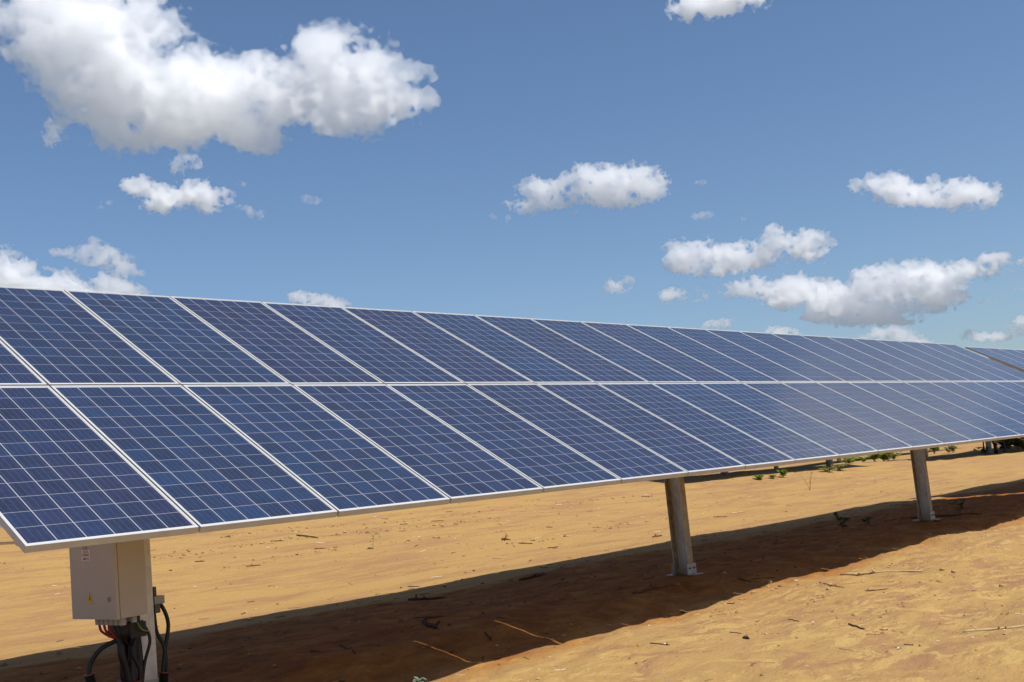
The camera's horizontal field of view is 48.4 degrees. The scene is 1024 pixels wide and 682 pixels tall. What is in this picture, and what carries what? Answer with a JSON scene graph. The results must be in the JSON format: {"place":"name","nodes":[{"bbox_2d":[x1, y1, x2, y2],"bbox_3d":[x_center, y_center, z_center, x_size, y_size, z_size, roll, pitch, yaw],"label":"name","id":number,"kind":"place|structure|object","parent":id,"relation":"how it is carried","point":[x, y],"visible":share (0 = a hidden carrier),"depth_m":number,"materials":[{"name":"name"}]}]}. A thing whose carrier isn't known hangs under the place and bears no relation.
{"place":"outdoors","nodes":[
{"label":"outdoors","id":0,"kind":"place"},
{"bbox_2d":[0,439,1023,681],"bbox_3d":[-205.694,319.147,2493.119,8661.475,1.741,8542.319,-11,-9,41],"label":"ground","id":1,"kind":"structure","parent":0,"point":[37,621],"depth_m":12.84,"materials":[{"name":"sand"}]},
{"bbox_2d":[296,534,317,537],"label":"twig","id":2,"kind":"object","parent":1,"relation":"on","point":[306,536],"visible":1,"depth_m":18.57,"materials":[{"name":"brown wood"}]},
{"bbox_2d":[412,677,426,681],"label":"seedling","id":3,"kind":"object","parent":1,"relation":"on","point":[417,679],"visible":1,"depth_m":8.17,"materials":[{"name":"green plant"}]},
{"bbox_2d":[408,594,445,600],"bbox_3d":[-0.980,2.928,13.033,0.434,0.083,0.078,-6,-7,7],"label":"log","id":4,"kind":"object","parent":1,"relation":"on","point":[422,598],"visible":0.98,"depth_m":13.03,"materials":[{"name":"brown wood"}]},
{"bbox_2d":[421,616,439,627],"bbox_3d":[-0.736,2.529,10.247,0.072,0.082,0.466,-2,-7,-25],"label":"log","id":5,"kind":"object","parent":1,"relation":"on","point":[425,622],"visible":1,"depth_m":10.20,"materials":[{"name":"brown wood"}]},
{"bbox_2d":[0,286,1023,681],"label":"solar tracker","id":6,"kind":"object","parent":1,"relation":"on","point":[132,418],"visible":0.98,"depth_m":9.61,"materials":[{"name":"glass"}]},
{"bbox_2d":[69,539,169,681],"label":"combiner box","id":7,"kind":"object","parent":6,"relation":"attached to","point":[108,585],"visible":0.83,"depth_m":7.60,"materials":[{"name":"grey paint"}]},
{"bbox_2d":[69,543,119,619],"bbox_3d":[-2.822,1.506,7.664,0.590,0.721,0.032,-11,-9,41],"label":"door","id":8,"kind":"structure","parent":7,"relation":"in","point":[93,568],"depth_m":7.62,"materials":[{"name":"grey paint"}]},
{"bbox_2d":[519,572,545,579],"bbox_3d":[0.255,2.943,14.261,0.426,0.061,0.058,1,-9,-43],"label":"log","id":9,"kind":"object","parent":1,"relation":"on","point":[529,577],"visible":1,"depth_m":14.25,"materials":[{"name":"brown wood"}]},
{"bbox_2d":[632,583,659,593],"bbox_3d":[1.420,2.621,12.093,0.412,0.084,0.048,1,-10,-45],"label":"log","id":10,"kind":"object","parent":1,"relation":"on","point":[643,590],"visible":1,"depth_m":12.07,"materials":[{"name":"brown wood"}]},
{"bbox_2d":[754,474,763,479],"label":"weed","id":11,"kind":"object","parent":1,"relation":"on","point":[758,477],"visible":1,"depth_m":31.08,"materials":[{"name":"green plant"}]},
{"bbox_2d":[720,459,832,473],"bbox_3d":[7.346,2.566,34.293,3.386,3.716,12.295,-11,-9,41],"label":"solar tracker","id":12,"kind":"object","parent":1,"relation":"on","point":[829,462],"depth_m":37.66,"materials":[{"name":"metal"}]},
{"bbox_2d":[777,469,787,476],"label":"weed","id":13,"kind":"object","parent":1,"relation":"on","point":[782,472],"visible":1,"depth_m":32.05,"materials":[{"name":"green plant"}]},
{"bbox_2d":[818,466,835,471],"bbox_3d":[9.574,3.893,34.494,0.624,0.215,0.651,-11,-9,41],"label":"weed","id":14,"kind":"object","parent":1,"relation":"on","point":[826,469],"visible":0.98,"depth_m":34.42,"materials":[{"name":"green plant"}]},
{"bbox_2d":[831,463,847,470],"bbox_3d":[10.074,3.909,35.132,0.516,0.244,0.737,-21,-17,66],"label":"weed","id":15,"kind":"object","parent":1,"relation":"on","point":[841,466],"visible":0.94,"depth_m":35.09,"materials":[{"name":"green plant"}]},
{"bbox_2d":[834,512,850,529],"bbox_3d":[5.173,2.830,17.827,0.313,0.309,0.222,-11,-9,41],"label":"weed","id":16,"kind":"object","parent":1,"relation":"on","point":[839,517],"visible":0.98,"depth_m":17.82,"materials":[{"name":"green plant"}]},
{"bbox_2d":[837,458,853,463],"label":"weed","id":17,"kind":"object","parent":1,"relation":"on","point":[848,461],"visible":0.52,"depth_m":48.27,"materials":[{"name":"green plant"}]},
{"bbox_2d":[842,456,857,463],"bbox_3d":[11.781,4.146,39.622,0.575,0.285,0.556,-9,-8,28],"label":"weed","id":18,"kind":"object","parent":1,"relation":"on","point":[850,459],"visible":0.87,"depth_m":39.58,"materials":[{"name":"green plant"}]},
{"bbox_2d":[774,448,938,468],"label":"solar tracker","id":19,"kind":"object","parent":1,"relation":"on","point":[776,467],"depth_m":62.23,"materials":[{"name":"metal"}]},
{"bbox_2d":[858,456,869,461],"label":"weed","id":20,"kind":"object","parent":1,"relation":"on","point":[863,459],"visible":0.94,"depth_m":39.98,"materials":[{"name":"green plant"}]},
{"bbox_2d":[862,516,871,524],"bbox_3d":[5.972,3.037,19.141,0.194,0.187,0.134,-8,-7,21],"label":"weed","id":21,"kind":"object","parent":1,"relation":"on","point":[864,520],"visible":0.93,"depth_m":19.14,"materials":[{"name":"green plant"}]},
{"bbox_2d":[869,454,880,461],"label":"weed","id":22,"kind":"object","parent":1,"relation":"on","point":[872,456],"visible":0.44,"depth_m":41.41,"materials":[{"name":"green plant"}]},
{"bbox_2d":[840,567,922,575],"bbox_3d":[4.095,2.565,12.668,0.934,0.081,0.071,-11,-8,36],"label":"branch","id":23,"kind":"object","parent":1,"relation":"on","point":[873,572],"visible":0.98,"depth_m":12.68,"materials":[{"name":"brown wood"}]},
{"bbox_2d":[877,452,893,460],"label":"weed","id":24,"kind":"object","parent":1,"relation":"on","point":[884,456],"visible":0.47,"depth_m":42.39,"materials":[{"name":"green plant"}]},
{"bbox_2d":[890,451,901,459],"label":"weed","id":25,"kind":"object","parent":1,"relation":"on","point":[895,455],"visible":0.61,"depth_m":54.25,"materials":[{"name":"green plant"}]},
{"bbox_2d":[911,513,981,518],"bbox_3d":[7.251,2.906,19.010,1.282,0.090,0.064,-4,-7,-9],"label":"twig","id":26,"kind":"object","parent":1,"relation":"on","point":[945,515],"visible":0.59,"depth_m":18.99,"materials":[{"name":"brown wood"}]},
{"bbox_2d":[948,499,965,513],"bbox_3d":[7.495,2.798,19.066,0.271,0.288,0.282,-11,-9,41],"label":"weed","id":27,"kind":"object","parent":1,"relation":"on","point":[961,505],"visible":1,"depth_m":19.07,"materials":[{"name":"green plant"}]},
{"bbox_2d":[925,441,991,458],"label":"solar tracker","id":28,"kind":"object","parent":1,"relation":"on","point":[987,443],"depth_m":48.79,"materials":[{"name":"metal"}]},
{"bbox_2d":[983,439,1005,453],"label":"cable conduit","id":29,"kind":"object","parent":28,"relation":"attached to","point":[995,447],"visible":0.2,"depth_m":48.69,"materials":[{"name":"black rubber"}]},
{"bbox_2d":[973,445,991,453],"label":"weed","id":30,"kind":"object","parent":1,"relation":"on","point":[984,449],"visible":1,"depth_m":47.73,"materials":[{"name":"green plant"}]},
{"bbox_2d":[962,625,1023,631],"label":"branch","id":31,"kind":"object","parent":1,"relation":"on","point":[990,629],"visible":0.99,"depth_m":8.47,"materials":[{"name":"brown wood"}]},
{"bbox_2d":[965,347,1023,372],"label":"solar tracker","id":32,"kind":"object","parent":1,"relation":"on","point":[1012,358],"visible":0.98,"depth_m":25.39,"materials":[{"name":"glass"}]},
{"bbox_2d":[991,438,1016,450],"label":"bush","id":33,"kind":"object","parent":1,"relation":"on","point":[1006,442],"visible":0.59,"depth_m":49.63,"materials":[{"name":"green plant"}]},
{"bbox_2d":[1011,437,1023,449],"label":"bush","id":34,"kind":"object","parent":1,"relation":"on","point":[1015,444],"visible":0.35,"depth_m":50.62,"materials":[{"name":"green plant"}]},
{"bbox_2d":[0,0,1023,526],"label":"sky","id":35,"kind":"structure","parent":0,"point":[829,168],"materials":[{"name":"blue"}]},
{"bbox_2d":[1013,440,1023,449],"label":"weed","id":36,"kind":"object","parent":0,"point":[1020,444],"visible":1,"depth_m":49.87,"materials":[{"name":"green plant"}]}
]}

